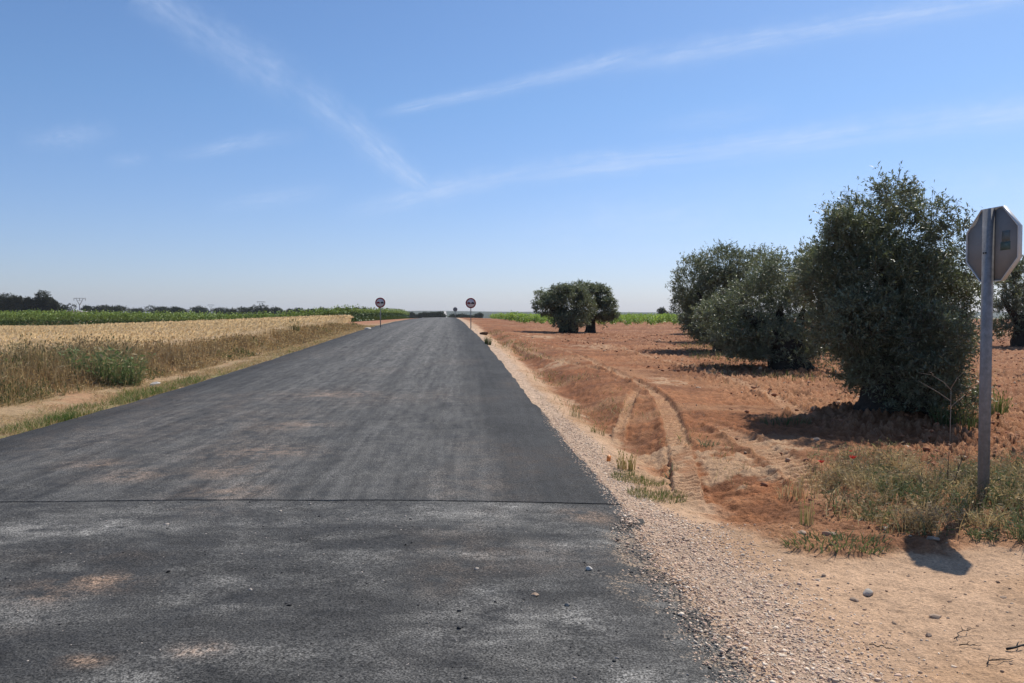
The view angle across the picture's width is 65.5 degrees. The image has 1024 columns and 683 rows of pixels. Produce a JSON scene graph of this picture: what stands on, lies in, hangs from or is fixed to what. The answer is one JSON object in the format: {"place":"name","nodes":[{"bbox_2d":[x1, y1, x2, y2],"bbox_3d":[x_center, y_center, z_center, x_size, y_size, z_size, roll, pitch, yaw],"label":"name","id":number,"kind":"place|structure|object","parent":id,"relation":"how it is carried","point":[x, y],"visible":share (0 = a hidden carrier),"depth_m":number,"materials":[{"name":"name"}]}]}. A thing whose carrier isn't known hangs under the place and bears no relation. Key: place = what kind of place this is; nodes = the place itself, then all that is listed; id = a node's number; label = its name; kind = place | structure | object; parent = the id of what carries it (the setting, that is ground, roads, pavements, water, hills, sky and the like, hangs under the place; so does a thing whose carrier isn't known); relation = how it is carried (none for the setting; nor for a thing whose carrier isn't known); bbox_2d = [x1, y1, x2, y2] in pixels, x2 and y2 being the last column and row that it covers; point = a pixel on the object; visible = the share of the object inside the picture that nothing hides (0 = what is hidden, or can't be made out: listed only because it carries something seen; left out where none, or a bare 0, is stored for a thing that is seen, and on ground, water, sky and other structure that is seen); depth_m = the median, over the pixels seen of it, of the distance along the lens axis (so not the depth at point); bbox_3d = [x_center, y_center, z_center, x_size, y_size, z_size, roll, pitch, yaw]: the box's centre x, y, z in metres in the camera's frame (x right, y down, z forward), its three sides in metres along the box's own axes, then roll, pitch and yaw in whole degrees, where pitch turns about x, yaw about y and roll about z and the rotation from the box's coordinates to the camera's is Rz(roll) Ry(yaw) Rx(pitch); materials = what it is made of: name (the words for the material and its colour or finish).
{"place":"outdoors","nodes":[
{"label":"outdoors","id":0,"kind":"place"},
{"bbox_2d":[0,317,621,507],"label":"road","id":1,"kind":"structure","parent":0,"point":[433,409],"depth_m":9.73,"materials":[{"name":"asphalt"}]},
{"bbox_2d":[375,298,384,326],"bbox_3d":[-7.930,-1.647,47.993,0.610,1.998,0.078,0,2,0],"label":"road sign","id":2,"kind":"object","parent":1,"relation":"on","point":[380,303],"visible":1,"depth_m":47.94,"materials":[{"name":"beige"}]},
{"bbox_2d":[466,298,475,328],"bbox_3d":[-2.428,-1.606,46.994,0.610,1.928,0.078,0,2,0],"label":"road sign","id":3,"kind":"object","parent":1,"relation":"on","point":[470,303],"visible":0.99,"depth_m":46.94,"materials":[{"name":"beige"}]},
{"bbox_2d":[0,500,752,682],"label":"junction road","id":4,"kind":"structure","parent":0,"point":[220,616],"depth_m":4.30,"materials":[{"name":"asphalt"}]},
{"bbox_2d":[0,500,745,682],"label":"grit","id":5,"kind":"object","parent":4,"relation":"on","point":[460,627],"visible":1,"depth_m":4.44,"materials":[{"name":"gravel"}]},
{"bbox_2d":[0,318,1023,682],"bbox_3d":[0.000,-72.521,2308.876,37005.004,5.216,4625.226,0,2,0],"label":"ground","id":6,"kind":"structure","parent":0,"point":[666,398],"depth_m":8.09,"materials":[{"name":"soil"}]},
{"bbox_2d":[0,294,10,319],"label":"tree","id":7,"kind":"object","parent":6,"relation":"on","point":[3,301],"visible":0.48,"depth_m":237.23,"materials":[{"name":"green plant"}]},
{"bbox_2d":[0,292,13,319],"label":"tree","id":8,"kind":"object","parent":6,"relation":"on","point":[9,299],"visible":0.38,"depth_m":238.70,"materials":[{"name":"green plant"}]},
{"bbox_2d":[0,350,28,380],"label":"green bush","id":9,"kind":"object","parent":6,"relation":"on","point":[13,360],"visible":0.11,"depth_m":15.73,"materials":[{"name":"green plant"}]},
{"bbox_2d":[11,295,26,321],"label":"tree","id":10,"kind":"object","parent":6,"relation":"on","point":[18,303],"visible":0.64,"depth_m":235.32,"materials":[{"name":"green plant"}]},
{"bbox_2d":[21,296,32,318],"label":"tree","id":11,"kind":"object","parent":6,"relation":"on","point":[27,299],"visible":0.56,"depth_m":237.06,"materials":[{"name":"green plant"}]},
{"bbox_2d":[27,297,42,312],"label":"tree","id":12,"kind":"object","parent":6,"relation":"on","point":[33,306],"visible":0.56,"depth_m":237.32,"materials":[{"name":"green plant"}]},
{"bbox_2d":[6,341,72,357],"bbox_3d":[-10.733,0.344,18.174,1.565,0.808,1.313,0,2,0],"label":"green bush","id":13,"kind":"object","parent":6,"relation":"on","point":[46,347],"visible":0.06,"depth_m":18.04,"materials":[{"name":"green plant"}]},
{"bbox_2d":[32,289,51,316],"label":"tree","id":14,"kind":"object","parent":6,"relation":"on","point":[39,295],"visible":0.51,"depth_m":238.92,"materials":[{"name":"green plant"}]},
{"bbox_2d":[40,296,53,311],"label":"tree","id":15,"kind":"object","parent":6,"relation":"on","point":[49,298],"visible":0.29,"depth_m":239.33,"materials":[{"name":"green plant"}]},
{"bbox_2d":[46,299,60,317],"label":"tree","id":16,"kind":"object","parent":6,"relation":"on","point":[53,305],"visible":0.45,"depth_m":234.88,"materials":[{"name":"green plant"}]},
{"bbox_2d":[37,409,78,421],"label":"weed","id":17,"kind":"object","parent":6,"relation":"on","point":[67,417],"visible":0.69,"depth_m":11.66,"materials":[{"name":"green plant"}]},
{"bbox_2d":[59,303,76,310],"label":"pine tree","id":18,"kind":"object","parent":6,"relation":"on","point":[66,307],"visible":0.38,"depth_m":329.60,"materials":[{"name":"green plant"}]},
{"bbox_2d":[81,305,92,312],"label":"pine tree","id":19,"kind":"object","parent":6,"relation":"on","point":[86,307],"visible":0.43,"depth_m":379.13,"materials":[{"name":"green plant"}]},
{"bbox_2d":[45,344,155,386],"bbox_3d":[-8.924,0.513,17.411,2.215,0.960,1.741,0,2,0],"label":"green bush","id":20,"kind":"object","parent":6,"relation":"on","point":[127,373],"visible":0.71,"depth_m":17.20,"materials":[{"name":"green plant"}]},
{"bbox_2d":[88,304,112,313],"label":"pine tree","id":21,"kind":"object","parent":6,"relation":"on","point":[99,308],"visible":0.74,"depth_m":338.38,"materials":[{"name":"green plant"}]},
{"bbox_2d":[108,305,134,313],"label":"pine tree","id":22,"kind":"object","parent":6,"relation":"on","point":[117,308],"visible":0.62,"depth_m":349.10,"materials":[{"name":"green plant"}]},
{"bbox_2d":[128,307,143,314],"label":"pine tree","id":23,"kind":"object","parent":6,"relation":"on","point":[138,309],"visible":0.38,"depth_m":396.87,"materials":[{"name":"green plant"}]},
{"bbox_2d":[139,305,168,314],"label":"pine tree","id":24,"kind":"object","parent":6,"relation":"on","point":[157,309],"visible":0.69,"depth_m":360.14,"materials":[{"name":"green plant"}]},
{"bbox_2d":[0,340,324,434],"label":"verge grass","id":25,"kind":"structure","parent":6,"relation":"on","point":[136,393],"depth_m":13.77,"materials":[{"name":"plant"}]},
{"bbox_2d":[0,314,353,358],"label":"wheat","id":26,"kind":"object","parent":6,"relation":"on","point":[186,329],"visible":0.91,"depth_m":30.79,"materials":[{"name":"plant"}]},
{"bbox_2d":[0,304,357,325],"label":"vine row","id":27,"kind":"object","parent":6,"relation":"on","point":[153,317],"visible":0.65,"depth_m":102.54,"materials":[{"name":"green plant"}]},
{"bbox_2d":[171,306,187,313],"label":"pine tree","id":28,"kind":"object","parent":6,"relation":"on","point":[175,308],"visible":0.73,"depth_m":358.13,"materials":[{"name":"green plant"}]},
{"bbox_2d":[0,307,360,325],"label":"vine row","id":29,"kind":"object","parent":6,"relation":"on","point":[146,315],"visible":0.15,"depth_m":105.71,"materials":[{"name":"green plant"}]},
{"bbox_2d":[1,308,363,325],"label":"vine row","id":30,"kind":"object","parent":6,"relation":"on","point":[159,318],"visible":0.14,"depth_m":108.73,"materials":[{"name":"green plant"}]},
{"bbox_2d":[0,322,366,407],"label":"dry weeds","id":31,"kind":"object","parent":6,"relation":"on","point":[37,371],"visible":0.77,"depth_m":18.98,"materials":[{"name":"beige plant"}]},
{"bbox_2d":[0,306,371,325],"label":"vine row","id":32,"kind":"object","parent":6,"relation":"on","point":[202,314],"visible":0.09,"depth_m":114.49,"materials":[{"name":"green plant"}]},
{"bbox_2d":[4,307,368,324],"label":"vine row","id":33,"kind":"object","parent":6,"relation":"on","point":[169,315],"visible":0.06,"depth_m":111.63,"materials":[{"name":"green plant"}]},
{"bbox_2d":[0,324,376,437],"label":"straw litter","id":34,"kind":"object","parent":6,"relation":"on","point":[256,360],"visible":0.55,"depth_m":19.33,"materials":[{"name":"beige plant"}]},
{"bbox_2d":[2,306,375,325],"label":"vine row","id":35,"kind":"object","parent":6,"relation":"on","point":[219,311],"visible":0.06,"depth_m":120.20,"materials":[{"name":"green plant"}]},
{"bbox_2d":[4,306,374,325],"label":"vine row","id":36,"kind":"object","parent":6,"relation":"on","point":[200,315],"visible":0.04,"depth_m":117.49,"materials":[{"name":"green plant"}]},
{"bbox_2d":[187,306,205,314],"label":"pine tree","id":37,"kind":"object","parent":6,"relation":"on","point":[200,309],"visible":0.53,"depth_m":379.24,"materials":[{"name":"green plant"}]},
{"bbox_2d":[186,306,209,314],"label":"pine tree","id":38,"kind":"object","parent":6,"relation":"on","point":[202,307],"visible":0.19,"depth_m":418.09,"materials":[{"name":"green plant"}]},
{"bbox_2d":[209,307,229,315],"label":"pine tree","id":39,"kind":"object","parent":6,"relation":"on","point":[224,310],"visible":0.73,"depth_m":417.28,"materials":[{"name":"green plant"}]},
{"bbox_2d":[228,307,241,314],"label":"pine tree","id":40,"kind":"object","parent":6,"relation":"on","point":[234,310],"visible":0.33,"depth_m":328.93,"materials":[{"name":"green plant"}]},
{"bbox_2d":[237,306,253,313],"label":"pine tree","id":41,"kind":"object","parent":6,"relation":"on","point":[243,309],"visible":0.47,"depth_m":357.81,"materials":[{"name":"green plant"}]},
{"bbox_2d":[247,303,267,313],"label":"pine tree","id":42,"kind":"object","parent":6,"relation":"on","point":[257,309],"visible":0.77,"depth_m":338.76,"materials":[{"name":"green plant"}]},
{"bbox_2d":[267,306,282,314],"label":"pine tree","id":43,"kind":"object","parent":6,"relation":"on","point":[274,310],"visible":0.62,"depth_m":348.83,"materials":[{"name":"green plant"}]},
{"bbox_2d":[289,318,300,331],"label":"green bush","id":44,"kind":"object","parent":6,"relation":"on","point":[295,328],"visible":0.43,"depth_m":37.15,"materials":[{"name":"green plant"}]},
{"bbox_2d":[220,307,378,320],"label":"vine row","id":45,"kind":"object","parent":6,"relation":"on","point":[377,317],"visible":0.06,"depth_m":121.95,"materials":[{"name":"green plant"}]},
{"bbox_2d":[229,307,384,320],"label":"vine row","id":46,"kind":"object","parent":6,"relation":"on","point":[378,309],"visible":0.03,"depth_m":125.02,"materials":[{"name":"green plant"}]},
{"bbox_2d":[354,308,391,321],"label":"vine row","id":47,"kind":"object","parent":6,"relation":"on","point":[382,315],"visible":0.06,"depth_m":133.97,"materials":[{"name":"green plant"}]},
{"bbox_2d":[408,311,415,318],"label":"tree","id":48,"kind":"object","parent":6,"relation":"on","point":[412,314],"visible":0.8,"depth_m":418.65,"materials":[{"name":"green plant"}]},
{"bbox_2d":[415,311,428,317],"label":"tree","id":49,"kind":"object","parent":6,"relation":"on","point":[420,315],"visible":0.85,"depth_m":399.17,"materials":[{"name":"green plant"}]},
{"bbox_2d":[433,311,445,316],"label":"tree","id":50,"kind":"object","parent":6,"relation":"on","point":[440,314],"visible":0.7,"depth_m":378.23,"materials":[{"name":"green plant"}]},
{"bbox_2d":[460,315,474,317],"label":"tree","id":51,"kind":"object","parent":6,"relation":"on","point":[466,316],"visible":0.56,"depth_m":379.60,"materials":[{"name":"green plant"}]},
{"bbox_2d":[474,312,483,317],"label":"tree","id":52,"kind":"object","parent":6,"relation":"on","point":[479,315],"visible":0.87,"depth_m":418.64,"materials":[{"name":"green plant"}]},
{"bbox_2d":[484,338,491,344],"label":"weed","id":53,"kind":"object","parent":6,"relation":"on","point":[486,340],"visible":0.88,"depth_m":31.44,"materials":[{"name":"green plant"}]},
{"bbox_2d":[517,313,528,321],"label":"grapevine","id":54,"kind":"object","parent":6,"relation":"on","point":[521,315],"visible":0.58,"depth_m":83.96,"materials":[{"name":"green plant"}]},
{"bbox_2d":[520,315,528,322],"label":"grapevine","id":55,"kind":"object","parent":6,"relation":"on","point":[524,319],"visible":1,"depth_m":79.71,"materials":[{"name":"green plant"}]},
{"bbox_2d":[530,314,539,322],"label":"grapevine","id":56,"kind":"object","parent":6,"relation":"on","point":[535,317],"visible":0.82,"depth_m":95.55,"materials":[{"name":"green plant"}]},
{"bbox_2d":[530,281,599,332],"bbox_3d":[3.067,-1.951,46.176,4.137,3.207,3.729,0,2,0],"label":"olive tree","id":57,"kind":"object","parent":6,"relation":"on","point":[553,301],"visible":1,"depth_m":45.55,"materials":[{"name":"green plant"}]},
{"bbox_2d":[569,403,581,418],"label":"grass tuft","id":58,"kind":"object","parent":6,"relation":"on","point":[574,414],"visible":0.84,"depth_m":12.78,"materials":[{"name":"plant"}]},
{"bbox_2d":[489,312,678,318],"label":"distant vines","id":59,"kind":"object","parent":6,"relation":"on","point":[495,316],"visible":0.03,"depth_m":154.05,"materials":[{"name":"green plant"}]},
{"bbox_2d":[572,278,621,332],"bbox_3d":[5.183,-2.152,48.441,2.981,3.465,2.428,0,2,0],"label":"olive tree","id":60,"kind":"object","parent":6,"relation":"on","point":[603,301],"visible":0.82,"depth_m":48.15,"materials":[{"name":"green plant"}]},
{"bbox_2d":[589,425,606,435],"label":"grass tuft","id":61,"kind":"object","parent":6,"relation":"on","point":[593,428],"visible":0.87,"depth_m":11.25,"materials":[{"name":"plant"}]},
{"bbox_2d":[614,448,637,471],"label":"grass tuft","id":62,"kind":"object","parent":6,"relation":"on","point":[630,465],"visible":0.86,"depth_m":8.39,"materials":[{"name":"plant"}]},
{"bbox_2d":[622,318,631,324],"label":"grapevine","id":63,"kind":"object","parent":6,"relation":"on","point":[627,322],"visible":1,"depth_m":79.96,"materials":[{"name":"green plant"}]},
{"bbox_2d":[635,317,642,323],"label":"grapevine","id":64,"kind":"object","parent":6,"relation":"on","point":[637,321],"visible":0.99,"depth_m":87.55,"materials":[{"name":"green plant"}]},
{"bbox_2d":[610,468,669,486],"bbox_3d":[1.264,1.381,7.875,0.647,0.202,0.591,0,2,0],"label":"grass patch","id":65,"kind":"object","parent":6,"relation":"on","point":[634,474],"visible":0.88,"depth_m":7.84,"materials":[{"name":"plant"}]},
{"bbox_2d":[648,316,657,324],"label":"grapevine","id":66,"kind":"object","parent":6,"relation":"on","point":[651,321],"visible":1,"depth_m":80.05,"materials":[{"name":"green plant"}]},
{"bbox_2d":[625,483,687,503],"bbox_3d":[1.304,1.378,7.141,0.582,0.142,0.568,0,2,0],"label":"grass patch","id":67,"kind":"object","parent":6,"relation":"on","point":[661,494],"visible":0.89,"depth_m":7.11,"materials":[{"name":"plant"}]},
{"bbox_2d":[656,314,665,323],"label":"grapevine","id":68,"kind":"object","parent":6,"relation":"on","point":[660,320],"visible":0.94,"depth_m":87.83,"materials":[{"name":"green plant"}]},
{"bbox_2d":[656,306,668,314],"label":"tree","id":69,"kind":"object","parent":6,"relation":"on","point":[660,310],"visible":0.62,"depth_m":239.78,"materials":[{"name":"green plant"}]},
{"bbox_2d":[475,329,856,497],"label":"shoulder grass","id":70,"kind":"structure","parent":6,"relation":"on","point":[514,349],"depth_m":18.09,"materials":[{"name":"plant"}]},
{"bbox_2d":[664,313,672,322],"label":"grapevine","id":71,"kind":"object","parent":6,"relation":"on","point":[668,317],"visible":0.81,"depth_m":95.65,"materials":[{"name":"green plant"}]},
{"bbox_2d":[661,465,675,478],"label":"weed","id":72,"kind":"object","parent":6,"relation":"on","point":[669,472],"visible":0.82,"depth_m":8.52,"materials":[{"name":"green plant"}]},
{"bbox_2d":[674,299,708,330],"bbox_3d":[11.306,-1.957,47.960,3.679,3.162,3.056,0,2,0],"label":"olive tree","id":73,"kind":"object","parent":6,"relation":"on","point":[681,318],"visible":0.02,"depth_m":48.14,"materials":[{"name":"green plant"}]},
{"bbox_2d":[663,282,732,339],"bbox_3d":[9.233,-1.600,38.040,4.014,3.319,2.848,2,3,44],"label":"olive tree","id":74,"kind":"object","parent":6,"relation":"on","point":[691,305],"visible":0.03,"depth_m":38.19,"materials":[{"name":"green plant"}]},
{"bbox_2d":[696,439,718,446],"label":"weed","id":75,"kind":"object","parent":6,"relation":"on","point":[705,443],"visible":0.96,"depth_m":9.55,"materials":[{"name":"green plant"}]},
{"bbox_2d":[665,239,785,351],"bbox_3d":[7.998,-1.790,30.323,4.387,4.477,4.362,0,2,0],"label":"olive tree","id":76,"kind":"object","parent":6,"relation":"on","point":[706,282],"visible":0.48,"depth_m":29.90,"materials":[{"name":"green plant"}]},
{"bbox_2d":[681,235,837,370],"bbox_3d":[7.181,-1.034,22.134,4.811,3.732,4.140,0,2,0],"label":"olive tree","id":77,"kind":"object","parent":6,"relation":"on","point":[776,338],"visible":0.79,"depth_m":21.66,"materials":[{"name":"green plant"}]},
{"bbox_2d":[532,332,1023,536],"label":"soil clods","id":78,"kind":"object","parent":6,"relation":"on","point":[840,420],"visible":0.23,"depth_m":15.64,"materials":[{"name":"soil"}]},
{"bbox_2d":[759,412,815,426],"bbox_3d":[3.987,1.134,11.535,0.799,0.191,0.513,0,2,0],"label":"weed","id":79,"kind":"object","parent":6,"relation":"on","point":[786,422],"visible":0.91,"depth_m":11.51,"materials":[{"name":"green plant"}]},
{"bbox_2d":[773,475,810,499],"bbox_3d":[2.504,1.310,7.082,0.359,0.230,0.282,1,2,32],"label":"grass tuft","id":80,"kind":"object","parent":6,"relation":"on","point":[796,491],"visible":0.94,"depth_m":7.10,"materials":[{"name":"plant"}]},
{"bbox_2d":[796,495,814,525],"bbox_3d":[2.199,1.276,5.944,0.107,0.241,0.161,0,2,0],"label":"grass tuft","id":81,"kind":"object","parent":6,"relation":"on","point":[808,521],"visible":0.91,"depth_m":5.91,"materials":[{"name":"plant"}]},
{"bbox_2d":[822,531,836,535],"bbox_3d":[2.248,1.362,5.631,0.071,0.044,0.109,-1,2,-34],"label":"stone","id":82,"kind":"object","parent":6,"relation":"on","point":[825,533],"visible":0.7,"depth_m":5.62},
{"bbox_2d":[777,525,895,554],"bbox_3d":[2.200,1.356,5.394,0.822,0.125,0.510,0,2,0],"label":"weed","id":83,"kind":"object","parent":6,"relation":"on","point":[837,538],"visible":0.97,"depth_m":5.39,"materials":[{"name":"green plant"}]},
{"bbox_2d":[677,343,1018,383],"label":"grove grass","id":84,"kind":"structure","parent":6,"relation":"on","point":[805,375],"depth_m":22.19,"materials":[{"name":"plant"}]},
{"bbox_2d":[849,597,858,601],"bbox_3d":[1.896,1.433,4.417,0.040,0.024,0.050,-1,2,-36],"label":"stone","id":85,"kind":"object","parent":6,"relation":"on","point":[854,599],"visible":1,"depth_m":4.41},
{"bbox_2d":[700,502,1023,682],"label":"pebbles","id":86,"kind":"object","parent":6,"relation":"on","point":[893,622],"visible":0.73,"depth_m":4.51,"materials":[{"name":"stone"}]},
{"bbox_2d":[863,588,872,596],"bbox_3d":[2.019,1.425,4.516,0.054,0.042,0.067,1,2,31],"label":"stone","id":87,"kind":"object","parent":6,"relation":"on","point":[868,592],"visible":1,"depth_m":4.50,"materials":[{"name":"stone"}]},
{"bbox_2d":[778,160,1021,418],"bbox_3d":[5.932,-0.768,12.338,3.159,3.911,3.648,0,2,0],"label":"olive tree","id":88,"kind":"object","parent":6,"relation":"on","point":[891,333],"visible":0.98,"depth_m":11.83,"materials":[{"name":"green plant"}]},
{"bbox_2d":[785,438,1023,542],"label":"roadside weeds","id":89,"kind":"object","parent":6,"relation":"on","point":[1005,485],"visible":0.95,"depth_m":6.70,"materials":[{"name":"green plant"}]},
{"bbox_2d":[926,536,939,540],"bbox_3d":[2.931,1.373,5.536,0.067,0.035,0.080,-1,2,-37],"label":"stone","id":90,"kind":"object","parent":6,"relation":"on","point":[934,538],"visible":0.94,"depth_m":5.51,"materials":[{"name":"stone"}]},
{"bbox_2d":[929,614,941,618],"bbox_3d":[2.212,1.437,4.166,0.055,0.020,0.049,2,3,42],"label":"stone","id":91,"kind":"object","parent":6,"relation":"on","point":[935,616],"visible":1,"depth_m":4.15,"materials":[{"name":"stone"}]},
{"bbox_2d":[919,372,961,440],"bbox_3d":[5.416,0.815,10.028,0.625,0.906,0.126,0,2,0],"label":"dead stalk","id":92,"kind":"object","parent":6,"relation":"on","point":[950,404],"visible":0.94,"depth_m":10.03,"materials":[{"name":"plant"}]},
{"bbox_2d":[953,449,966,484],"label":"dead weed","id":93,"kind":"object","parent":6,"relation":"on","point":[958,466],"visible":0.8,"depth_m":7.01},
{"bbox_2d":[926,398,999,429],"bbox_3d":[6.253,0.972,11.103,0.942,0.560,0.832,1,2,16],"label":"weed","id":94,"kind":"object","parent":6,"relation":"on","point":[944,420],"visible":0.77,"depth_m":11.02,"materials":[{"name":"green plant"}]},
{"bbox_2d":[954,625,975,638],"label":"twig","id":95,"kind":"object","parent":6,"relation":"on","point":[963,630],"visible":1,"depth_m":3.92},
{"bbox_2d":[966,206,1022,501],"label":"stop sign","id":96,"kind":"object","parent":6,"relation":"on","point":[993,244],"visible":0.99,"depth_m":6.57,"materials":[{"name":"grey"}]},
{"bbox_2d":[986,655,1013,664],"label":"twig","id":97,"kind":"object","parent":6,"relation":"on","point":[997,659],"visible":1,"depth_m":3.61,"materials":[{"name":"wood"}]},
{"bbox_2d":[991,390,1012,414],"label":"grass tuft","id":98,"kind":"object","parent":6,"relation":"on","point":[1005,408],"visible":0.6,"depth_m":12.42,"materials":[{"name":"plant"}]},
{"bbox_2d":[992,254,1023,346],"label":"olive tree","id":99,"kind":"object","parent":6,"relation":"on","point":[1011,304],"visible":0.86,"depth_m":33.82,"materials":[{"name":"green plant"}]},
{"bbox_2d":[1006,642,1023,649],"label":"twig","id":100,"kind":"object","parent":6,"relation":"on","point":[1014,647],"visible":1,"depth_m":3.75,"materials":[{"name":"black"}]},
{"bbox_2d":[1014,270,1023,300],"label":"olive tree","id":101,"kind":"object","parent":6,"relation":"on","point":[1020,288],"visible":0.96,"depth_m":21.59,"materials":[{"name":"green plant"}]},
{"bbox_2d":[0,0,1023,312],"label":"sky","id":102,"kind":"structure","parent":0,"point":[412,155],"materials":[{"name":"blue"}]},
{"bbox_2d":[92,311,1023,317],"bbox_3d":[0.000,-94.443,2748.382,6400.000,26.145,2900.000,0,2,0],"label":"hills","id":103,"kind":"structure","parent":0,"point":[488,313],"depth_m":2286.42,"materials":[{"name":"plant"}]},
{"bbox_2d":[534,383,983,682],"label":"gravel","id":104,"kind":"structure","parent":0,"point":[654,519],"depth_m":4.48,"materials":[{"name":"gravel"}]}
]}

